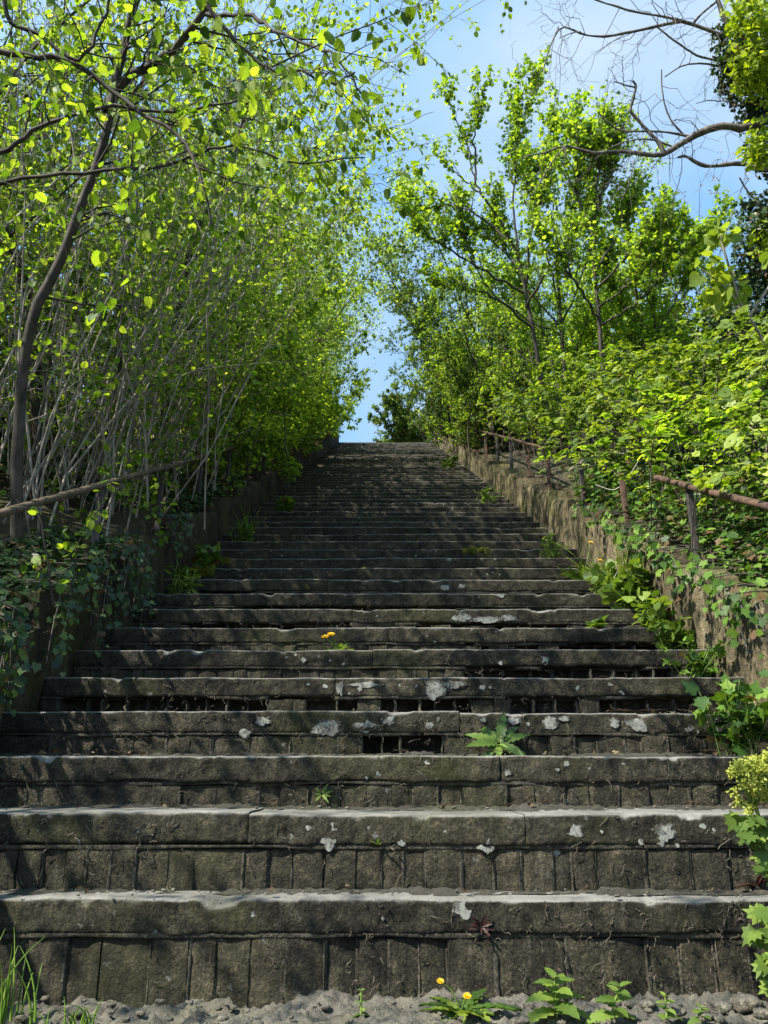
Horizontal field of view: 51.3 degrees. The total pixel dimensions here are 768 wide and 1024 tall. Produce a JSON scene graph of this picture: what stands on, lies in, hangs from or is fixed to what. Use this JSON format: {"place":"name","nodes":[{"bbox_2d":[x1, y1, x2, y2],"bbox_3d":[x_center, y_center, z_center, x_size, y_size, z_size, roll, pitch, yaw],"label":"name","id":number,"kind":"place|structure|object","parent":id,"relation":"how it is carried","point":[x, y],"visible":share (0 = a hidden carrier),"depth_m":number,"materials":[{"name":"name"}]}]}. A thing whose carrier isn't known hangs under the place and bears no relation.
{"place":"outdoors","nodes":[
{"label":"outdoors","id":0,"kind":"place"},
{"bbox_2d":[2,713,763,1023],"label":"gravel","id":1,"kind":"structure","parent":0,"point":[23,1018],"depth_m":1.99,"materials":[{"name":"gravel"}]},
{"bbox_2d":[0,987,767,1023],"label":"ground","id":2,"kind":"structure","parent":0,"point":[378,1008],"depth_m":1.98,"materials":[{"name":"gravel"}]},
{"bbox_2d":[0,930,42,1023],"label":"grass tuft","id":3,"kind":"object","parent":2,"relation":"on","point":[6,984],"visible":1,"depth_m":1.92,"materials":[{"name":"plant"}]},
{"bbox_2d":[28,998,101,1023],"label":"grass tuft","id":4,"kind":"object","parent":2,"relation":"on","point":[84,1015],"visible":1,"depth_m":1.88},
{"bbox_2d":[419,978,521,1023],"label":"dandelion","id":5,"kind":"object","parent":2,"relation":"on","point":[466,1002],"visible":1,"depth_m":1.95,"materials":[{"name":"green plant"}]},
{"bbox_2d":[525,967,589,1022],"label":"nettle","id":6,"kind":"object","parent":2,"relation":"on","point":[562,1007],"visible":0.99,"depth_m":1.93,"materials":[{"name":"green plant"}]},
{"bbox_2d":[585,981,636,1023],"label":"nettle","id":7,"kind":"object","parent":2,"relation":"on","point":[602,1014],"visible":1,"depth_m":1.91,"materials":[{"name":"green plant"}]},
{"bbox_2d":[656,991,683,1020],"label":"nettle","id":8,"kind":"object","parent":2,"relation":"on","point":[664,1016],"visible":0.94,"depth_m":1.91,"materials":[{"name":"green plant"}]},
{"bbox_2d":[706,999,733,1014],"bbox_3d":[0.830,1.220,1.969,0.064,0.032,0.045,0,-18,0],"label":"rubble stone","id":9,"kind":"object","parent":2,"relation":"on","point":[722,1007],"visible":0.93,"depth_m":1.96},
{"bbox_2d":[723,747,767,996],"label":"alexanders plant","id":10,"kind":"object","parent":2,"relation":"on","point":[751,828],"visible":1,"depth_m":1.86,"materials":[{"name":"green plant"}]},
{"bbox_2d":[729,993,763,1013],"bbox_3d":[0.908,1.231,2.002,0.087,0.043,0.062,0,-18,0],"label":"rubble stone","id":11,"kind":"object","parent":2,"relation":"on","point":[741,1003],"visible":0.87,"depth_m":1.98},
{"bbox_2d":[0,401,767,843],"bbox_3d":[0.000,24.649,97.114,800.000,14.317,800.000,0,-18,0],"label":"hillside","id":12,"kind":"structure","parent":0,"point":[140,525],"depth_m":5.71,"materials":[{"name":"soil"}]},
{"bbox_2d":[0,159,114,266],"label":"hazel shrub","id":13,"kind":"object","parent":12,"relation":"on","point":[40,196],"visible":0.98,"depth_m":3.36,"materials":[{"name":"green plant"}]},
{"bbox_2d":[6,469,119,605],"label":"bush","id":14,"kind":"object","parent":12,"relation":"on","point":[36,560],"visible":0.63,"depth_m":3.42,"materials":[{"name":"green plant"}]},
{"bbox_2d":[0,337,125,460],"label":"undergrowth bush","id":15,"kind":"object","parent":12,"relation":"on","point":[2,419],"visible":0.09,"depth_m":8.17,"materials":[{"name":"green plant"}]},
{"bbox_2d":[0,120,149,409],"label":"undergrowth bush","id":16,"kind":"object","parent":12,"relation":"on","point":[12,235],"visible":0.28,"depth_m":5.10,"materials":[{"name":"green plant"}]},
{"bbox_2d":[0,26,169,451],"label":"slim tree","id":17,"kind":"object","parent":12,"relation":"on","point":[41,81],"visible":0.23,"depth_m":6.06,"materials":[{"name":"green plant"}]},
{"bbox_2d":[0,81,180,499],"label":"slim tree","id":18,"kind":"object","parent":12,"relation":"on","point":[34,409],"visible":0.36,"depth_m":5.57,"materials":[{"name":"green plant"}]},
{"bbox_2d":[0,446,180,545],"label":"bush","id":19,"kind":"object","parent":12,"relation":"on","point":[138,456],"visible":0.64,"depth_m":5.22,"materials":[{"name":"green plant"}]},
{"bbox_2d":[0,0,218,343],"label":"hazel shrub","id":20,"kind":"object","parent":12,"relation":"on","point":[81,86],"visible":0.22,"depth_m":5.68,"materials":[{"name":"green plant"}]},
{"bbox_2d":[0,0,242,448],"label":"hazel shrub","id":21,"kind":"object","parent":12,"relation":"on","point":[2,116],"visible":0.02,"depth_m":7.77,"materials":[{"name":"green plant"}]},
{"bbox_2d":[0,421,247,627],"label":"ivy cover","id":22,"kind":"object","parent":12,"relation":"on","point":[14,573],"visible":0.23,"depth_m":4.62,"materials":[{"name":"green plant"}]},
{"bbox_2d":[46,406,203,507],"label":"bush","id":23,"kind":"object","parent":12,"relation":"on","point":[168,461],"visible":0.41,"depth_m":6.14,"materials":[{"name":"green plant"}]},
{"bbox_2d":[0,0,274,418],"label":"hazel shrub","id":24,"kind":"object","parent":12,"relation":"on","point":[19,228],"visible":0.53,"depth_m":5.07,"materials":[{"name":"green plant"}]},
{"bbox_2d":[37,0,252,431],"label":"slim tree","id":25,"kind":"object","parent":12,"relation":"on","point":[225,74],"visible":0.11,"depth_m":6.97,"materials":[{"name":"green plant"}]},
{"bbox_2d":[0,0,307,536],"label":"hazel shrub","id":26,"kind":"object","parent":12,"relation":"on","point":[43,346],"visible":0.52,"depth_m":5.17,"materials":[{"name":"green plant"}]},
{"bbox_2d":[0,12,315,424],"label":"hazel shrub","id":27,"kind":"object","parent":12,"relation":"on","point":[108,49],"depth_m":9.96,"materials":[{"name":"green plant"}]},
{"bbox_2d":[0,432,338,843],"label":"side wall","id":28,"kind":"structure","parent":12,"relation":"on","point":[259,488],"depth_m":4.86,"materials":[{"name":"stone"}]},
{"bbox_2d":[0,509,193,720],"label":"hanging ivy","id":29,"kind":"object","parent":28,"relation":"attached to","point":[12,669],"visible":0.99,"depth_m":3.77,"materials":[{"name":"green plant"}]},
{"bbox_2d":[0,438,296,562],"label":"railing","id":30,"kind":"object","parent":28,"relation":"attached to","point":[17,508],"visible":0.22,"depth_m":4.81,"materials":[{"name":"paint"}]},
{"bbox_2d":[122,399,267,497],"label":"bush","id":31,"kind":"object","parent":12,"relation":"on","point":[192,422],"visible":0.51,"depth_m":7.55,"materials":[{"name":"green plant"}]},
{"bbox_2d":[98,7,332,432],"bbox_3d":[-1.659,-2.819,7.400,2.136,3.818,2.142,-13,-22,35],"label":"slim tree","id":32,"kind":"object","parent":12,"relation":"on","point":[225,224],"visible":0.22,"depth_m":7.58,"materials":[{"name":"green plant"}]},
{"bbox_2d":[0,0,450,537],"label":"hazel tree","id":33,"kind":"object","parent":12,"relation":"on","point":[160,63],"visible":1,"depth_m":3.34,"materials":[{"name":"green plant"}]},
{"bbox_2d":[0,0,465,503],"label":"hazel shrub","id":34,"kind":"object","parent":12,"relation":"on","point":[185,355],"visible":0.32,"depth_m":7.35,"materials":[{"name":"green plant"}]},
{"bbox_2d":[57,0,432,483],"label":"hazel shrub","id":35,"kind":"object","parent":12,"relation":"on","point":[196,449],"visible":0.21,"depth_m":9.02,"materials":[{"name":"green plant"}]},
{"bbox_2d":[152,268,346,483],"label":"bush","id":36,"kind":"object","parent":12,"relation":"on","point":[241,455],"visible":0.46,"depth_m":8.60,"materials":[{"name":"green plant"}]},
{"bbox_2d":[0,0,526,529],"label":"hazel shrub","id":37,"kind":"object","parent":12,"relation":"on","point":[144,336],"visible":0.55,"depth_m":5.89,"materials":[{"name":"green plant"}]},
{"bbox_2d":[132,0,405,468],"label":"hazel shrub","id":38,"kind":"object","parent":12,"relation":"on","point":[302,292],"visible":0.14,"depth_m":10.55,"materials":[{"name":"green plant"}]},
{"bbox_2d":[195,275,361,484],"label":"bush","id":39,"kind":"object","parent":12,"relation":"on","point":[273,441],"visible":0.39,"depth_m":11.22,"materials":[{"name":"green plant"}]},
{"bbox_2d":[219,302,351,459],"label":"bush","id":40,"kind":"object","parent":12,"relation":"on","point":[330,406],"visible":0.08,"depth_m":13.67,"materials":[{"name":"green plant"}]},
{"bbox_2d":[139,8,450,460],"bbox_3d":[-2.257,-3.492,13.199,4.663,5.828,6.737,-13,-22,35],"label":"hazel shrub","id":41,"kind":"object","parent":12,"relation":"on","point":[341,334],"visible":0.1,"depth_m":13.47,"materials":[{"name":"green plant"}]},
{"bbox_2d":[218,146,422,439],"bbox_3d":[-1.698,-4.153,17.599,4.858,5.823,4.155,9,-20,-26],"label":"hazel shrub","id":42,"kind":"object","parent":12,"relation":"on","point":[341,348],"visible":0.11,"depth_m":17.46,"materials":[{"name":"green plant"}]},
{"bbox_2d":[243,138,398,431],"bbox_3d":[-1.666,-3.732,15.420,3.921,5.723,4.278,0,-18,0],"label":"hazel shrub","id":43,"kind":"object","parent":12,"relation":"on","point":[342,314],"visible":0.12,"depth_m":14.85,"materials":[{"name":"green plant"}]},
{"bbox_2d":[288,366,365,458],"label":"bush","id":44,"kind":"object","parent":12,"relation":"on","point":[306,445],"visible":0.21,"depth_m":15.10,"materials":[{"name":"green plant"}]},
{"bbox_2d":[298,366,359,445],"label":"bush","id":45,"kind":"object","parent":12,"relation":"on","point":[336,415],"visible":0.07,"depth_m":17.14,"materials":[{"name":"green plant"}]},
{"bbox_2d":[286,222,405,438],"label":"hazel shrub","id":46,"kind":"object","parent":12,"relation":"on","point":[365,312],"visible":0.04,"depth_m":20.22,"materials":[{"name":"green plant"}]},
{"bbox_2d":[321,336,377,442],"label":"bush","id":47,"kind":"object","parent":12,"relation":"on","point":[355,352],"visible":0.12,"depth_m":21.44,"materials":[{"name":"green plant"}]},
{"bbox_2d":[0,442,767,1008],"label":"stone staircase","id":48,"kind":"structure","parent":12,"relation":"on","point":[370,506],"depth_m":2.72,"materials":[{"name":"stone"}]},
{"bbox_2d":[165,558,202,594],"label":"wall weed","id":49,"kind":"object","parent":48,"relation":"on","point":[187,581],"depth_m":5.26,"materials":[{"name":"green plant"}]},
{"bbox_2d":[179,566,214,575],"bbox_3d":[-1.390,0.452,5.950,0.280,0.078,0.142,0,-18,0],"label":"moss cushion","id":50,"kind":"object","parent":48,"relation":"on","point":[205,571],"visible":0.68,"depth_m":5.89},
{"bbox_2d":[191,542,220,567],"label":"wall weed","id":51,"kind":"object","parent":48,"relation":"on","point":[204,557],"depth_m":6.03,"materials":[{"name":"green plant"}]},
{"bbox_2d":[225,515,255,541],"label":"wall weed","id":52,"kind":"object","parent":48,"relation":"on","point":[244,534],"depth_m":7.23,"materials":[{"name":"green plant"}]},
{"bbox_2d":[276,495,295,512],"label":"wall weed","id":53,"kind":"object","parent":48,"relation":"on","point":[287,503],"depth_m":9.18,"materials":[{"name":"green plant"}]},
{"bbox_2d":[0,568,765,1003],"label":"dry rootlets","id":54,"kind":"object","parent":48,"relation":"attached to","point":[398,796],"visible":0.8,"depth_m":2.71,"materials":[{"name":"plant"}]},
{"bbox_2d":[0,676,767,893],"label":"leaf litter","id":55,"kind":"object","parent":48,"relation":"on","point":[86,751],"visible":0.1,"depth_m":2.97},
{"bbox_2d":[464,712,530,755],"bbox_3d":[0.429,0.860,3.052,0.249,0.197,0.166,-5,-18,15],"label":"thistle rosette","id":56,"kind":"object","parent":48,"relation":"on","point":[503,736],"visible":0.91,"depth_m":3.05,"materials":[{"name":"green plant"}]},
{"bbox_2d":[538,531,571,557],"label":"wall weed","id":57,"kind":"object","parent":48,"relation":"on","point":[549,552],"depth_m":6.49,"materials":[{"name":"green plant"}]},
{"bbox_2d":[557,541,604,579],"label":"dandelion","id":58,"kind":"object","parent":48,"relation":"on","point":[573,574],"visible":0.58,"depth_m":5.72,"materials":[{"name":"green plant"}]},
{"bbox_2d":[581,555,618,593],"bbox_3d":[1.474,0.432,5.311,0.296,0.318,0.294,0,-18,0],"label":"garlic mustard","id":59,"kind":"object","parent":48,"relation":"on","point":[595,580],"visible":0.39,"depth_m":5.32,"materials":[{"name":"green plant"}]},
{"bbox_2d":[597,557,654,608],"bbox_3d":[1.480,0.496,4.915,0.324,0.354,0.409,0,-18,0],"label":"garlic mustard","id":60,"kind":"object","parent":48,"relation":"on","point":[628,587],"visible":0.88,"depth_m":4.85,"materials":[{"name":"green plant"}]},
{"bbox_2d":[601,522,663,602],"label":"grass tuft","id":61,"kind":"object","parent":48,"relation":"on","point":[620,565],"visible":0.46,"depth_m":4.94,"materials":[{"name":"green plant"}]},
{"bbox_2d":[630,590,672,627],"bbox_3d":[1.558,0.583,4.551,0.268,0.247,0.301,6,-19,-17],"label":"garlic mustard","id":62,"kind":"object","parent":48,"relation":"on","point":[644,614],"visible":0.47,"depth_m":4.52,"materials":[{"name":"green plant"}]},
{"bbox_2d":[646,608,694,649],"bbox_3d":[1.483,0.630,4.144,0.270,0.274,0.226,10,-20,-27],"label":"garlic mustard","id":63,"kind":"object","parent":48,"relation":"on","point":[672,635],"visible":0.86,"depth_m":4.11,"materials":[{"name":"green plant"}]},
{"bbox_2d":[654,627,739,677],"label":"wall weed","id":64,"kind":"object","parent":48,"relation":"on","point":[700,661],"depth_m":3.70,"materials":[{"name":"green plant"}]},
{"bbox_2d":[681,672,767,756],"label":"wall weed","id":65,"kind":"object","parent":48,"relation":"on","point":[748,721],"depth_m":2.92,"materials":[{"name":"green plant"}]},
{"bbox_2d":[388,383,454,444],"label":"bush","id":66,"kind":"object","parent":12,"relation":"on","point":[429,428],"visible":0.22,"depth_m":20.91,"materials":[{"name":"green plant"}]},
{"bbox_2d":[402,373,442,442],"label":"bush","id":67,"kind":"object","parent":12,"relation":"on","point":[417,420],"visible":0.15,"depth_m":26.05,"materials":[{"name":"green plant"}]},
{"bbox_2d":[348,205,500,442],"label":"hawthorn bush","id":68,"kind":"object","parent":12,"relation":"on","point":[399,306],"visible":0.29,"depth_m":17.98,"materials":[{"name":"green plant"}]},
{"bbox_2d":[387,288,487,439],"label":"hawthorn bush","id":69,"kind":"object","parent":12,"relation":"on","point":[413,389],"visible":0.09,"depth_m":22.98,"materials":[{"name":"green plant"}]},
{"bbox_2d":[386,158,591,446],"bbox_3d":[1.507,-3.502,16.703,5.813,4.695,4.146,11,-21,-30],"label":"hawthorn bush","id":70,"kind":"object","parent":12,"relation":"on","point":[491,308],"visible":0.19,"depth_m":16.05,"materials":[{"name":"green plant"}]},
{"bbox_2d":[381,216,597,452],"bbox_3d":[1.875,-3.273,14.347,4.090,4.354,2.930,14,-22,-36],"label":"hawthorn bush","id":71,"kind":"object","parent":12,"relation":"on","point":[501,338],"visible":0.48,"depth_m":14.42,"materials":[{"name":"green plant"}]},
{"bbox_2d":[389,44,621,384],"bbox_3d":[1.601,-4.104,11.033,3.190,4.504,1.931,0,-18,0],"label":"maple tree","id":72,"kind":"object","parent":12,"relation":"on","point":[516,136],"visible":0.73,"depth_m":10.96,"materials":[{"name":"green plant"}]},
{"bbox_2d":[458,389,589,463],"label":"bramble bush","id":73,"kind":"object","parent":12,"relation":"on","point":[484,420],"visible":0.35,"depth_m":12.81,"materials":[{"name":"green plant"}]},
{"bbox_2d":[444,122,612,400],"bbox_3d":[2.108,-3.587,11.451,2.542,4.017,1.356,4,-18,-13],"label":"maple tree","id":74,"kind":"object","parent":12,"relation":"on","point":[467,242],"visible":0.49,"depth_m":11.60,"materials":[{"name":"green plant"}]},
{"bbox_2d":[442,134,670,380],"bbox_3d":[4.036,-4.041,16.441,4.805,4.922,6.058,5,-19,-16],"label":"hawthorn bush","id":75,"kind":"object","parent":12,"relation":"on","point":[647,159],"visible":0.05,"depth_m":15.92,"materials":[{"name":"green plant"}]},
{"bbox_2d":[460,231,685,451],"bbox_3d":[3.056,-2.403,12.868,3.265,3.506,3.660,0,-18,0],"label":"leafy bush","id":76,"kind":"object","parent":12,"relation":"on","point":[575,315],"visible":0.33,"depth_m":12.18,"materials":[{"name":"green plant"}]},
{"bbox_2d":[496,350,655,462],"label":"bramble bush","id":77,"kind":"object","parent":12,"relation":"on","point":[544,400],"visible":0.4,"depth_m":11.04,"materials":[{"name":"green plant"}]},
{"bbox_2d":[476,341,712,478],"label":"bramble bush","id":78,"kind":"object","parent":12,"relation":"on","point":[612,392],"visible":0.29,"depth_m":9.32,"materials":[{"name":"green plant"}]},
{"bbox_2d":[518,338,677,448],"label":"bramble bush","id":79,"kind":"object","parent":12,"relation":"on","point":[624,340],"visible":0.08,"depth_m":11.16,"materials":[{"name":"green plant"}]},
{"bbox_2d":[433,432,767,705],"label":"side wall","id":80,"kind":"structure","parent":12,"relation":"on","point":[528,496],"depth_m":5.37,"materials":[{"name":"stone"}]},
{"bbox_2d":[441,423,551,488],"bbox_3d":[1.762,-1.539,17.086,0.061,8.039,15.609,0,-18,0],"label":"railing","id":81,"kind":"object","parent":80,"relation":"attached to","point":[548,472],"visible":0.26,"depth_m":10.51,"materials":[{"name":"metal"}]},
{"bbox_2d":[618,472,634,521],"bbox_3d":[1.760,-0.013,5.802,0.100,0.591,0.100,0,-18,0],"label":"railing post","id":82,"kind":"object","parent":80,"relation":"on","point":[624,498],"visible":0.42,"depth_m":5.82,"materials":[{"name":"metal"}]},
{"bbox_2d":[571,498,767,695],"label":"hanging ivy","id":83,"kind":"object","parent":80,"relation":"attached to","point":[733,597],"visible":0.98,"depth_m":4.03,"materials":[{"name":"green plant"}]},
{"bbox_2d":[653,475,767,567],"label":"railing","id":84,"kind":"object","parent":80,"relation":"attached to","point":[689,488],"visible":0.74,"depth_m":4.50,"materials":[{"name":"metal"}]},
{"bbox_2d":[450,0,767,344],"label":"ivy clad tree","id":85,"kind":"object","parent":12,"relation":"on","point":[744,72],"visible":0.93,"depth_m":6.46,"materials":[{"name":"green plant"}]},
{"bbox_2d":[506,77,741,377],"bbox_3d":[2.919,-3.607,10.138,2.886,3.624,1.745,0,-18,0],"label":"maple tree","id":86,"kind":"object","parent":12,"relation":"on","point":[641,264],"visible":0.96,"depth_m":9.86,"materials":[{"name":"green plant"}]},
{"bbox_2d":[493,336,765,498],"bbox_3d":[2.455,-0.915,7.744,2.411,1.893,2.606,-9,-20,26],"label":"bramble bush","id":87,"kind":"object","parent":12,"relation":"on","point":[542,421],"visible":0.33,"depth_m":7.72,"materials":[{"name":"green plant"}]},
{"bbox_2d":[538,243,727,439],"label":"leafy bush","id":88,"kind":"object","parent":12,"relation":"on","point":[622,334],"visible":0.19,"depth_m":11.83,"materials":[{"name":"green plant"}]},
{"bbox_2d":[508,340,767,520],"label":"bramble bush","id":89,"kind":"object","parent":12,"relation":"on","point":[678,391],"visible":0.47,"depth_m":6.63,"materials":[{"name":"green plant"}]},
{"bbox_2d":[539,338,754,446],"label":"bramble bush","id":90,"kind":"object","parent":12,"relation":"on","point":[600,359],"visible":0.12,"depth_m":9.59,"materials":[{"name":"green plant"}]},
{"bbox_2d":[533,344,767,548],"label":"bramble bush","id":91,"kind":"object","parent":12,"relation":"on","point":[706,424],"visible":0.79,"depth_m":5.16,"materials":[{"name":"green plant"}]},
{"bbox_2d":[585,181,718,355],"bbox_3d":[3.864,-3.007,11.176,2.003,3.083,1.079,4,-18,-12],"label":"maple tree","id":92,"kind":"object","parent":12,"relation":"on","point":[605,269],"visible":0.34,"depth_m":11.18,"materials":[{"name":"green plant"}]},
{"bbox_2d":[538,338,767,553],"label":"bramble bush","id":93,"kind":"object","parent":12,"relation":"on","point":[734,472],"visible":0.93,"depth_m":4.29,"materials":[{"name":"green plant"}]},
{"bbox_2d":[538,293,767,472],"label":"bramble bush","id":94,"kind":"object","parent":12,"relation":"on","point":[673,347],"visible":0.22,"depth_m":7.55,"materials":[{"name":"green plant"}]},
{"bbox_2d":[551,433,767,592],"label":"ivy cover","id":95,"kind":"object","parent":12,"relation":"on","point":[729,533],"visible":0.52,"depth_m":5.37,"materials":[{"name":"green plant"}]},
{"bbox_2d":[603,237,720,378],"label":"hawthorn bush","id":96,"kind":"object","parent":12,"relation":"on","point":[678,300],"visible":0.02,"depth_m":13.45,"materials":[{"name":"green plant"}]},
{"bbox_2d":[571,304,763,453],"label":"bramble bush","id":97,"kind":"object","parent":12,"relation":"on","point":[709,352],"visible":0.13,"depth_m":8.59,"materials":[{"name":"green plant"}]},
{"bbox_2d":[588,307,767,501],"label":"bramble bush","id":98,"kind":"object","parent":12,"relation":"on","point":[704,386],"visible":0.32,"depth_m":6.10,"materials":[{"name":"green plant"}]},
{"bbox_2d":[608,250,752,379],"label":"leafy bush","id":99,"kind":"object","parent":12,"relation":"on","point":[687,331],"visible":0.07,"depth_m":10.98,"materials":[{"name":"green plant"}]},
{"bbox_2d":[643,151,767,379],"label":"blossom bush","id":100,"kind":"object","parent":12,"relation":"on","point":[694,230],"visible":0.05,"depth_m":13.30,"materials":[{"name":"green plant"}]},
{"bbox_2d":[680,305,767,497],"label":"bramble bush","id":101,"kind":"object","parent":12,"relation":"on","point":[743,312],"visible":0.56,"depth_m":4.95,"materials":[{"name":"green plant"}]},
{"bbox_2d":[689,216,767,354],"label":"elder shrub","id":102,"kind":"object","parent":12,"relation":"on","point":[716,300],"visible":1,"depth_m":4.99,"materials":[{"name":"green plant"}]},
{"bbox_2d":[722,199,764,300],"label":"dark bush","id":103,"kind":"object","parent":12,"relation":"on","point":[739,223],"visible":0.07,"depth_m":11.20,"materials":[{"name":"green plant"}]},
{"bbox_2d":[0,0,767,441],"label":"sky","id":104,"kind":"structure","parent":0,"point":[490,47],"materials":[{"name":"blue"}]},
{"label":"path","id":105,"kind":"structure","parent":0,"visible":0},
{"bbox_2d":[366,379,436,442],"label":"round bush","id":106,"kind":"object","parent":105,"relation":"on","point":[398,430],"visible":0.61,"depth_m":27.77,"materials":[{"name":"green plant"}]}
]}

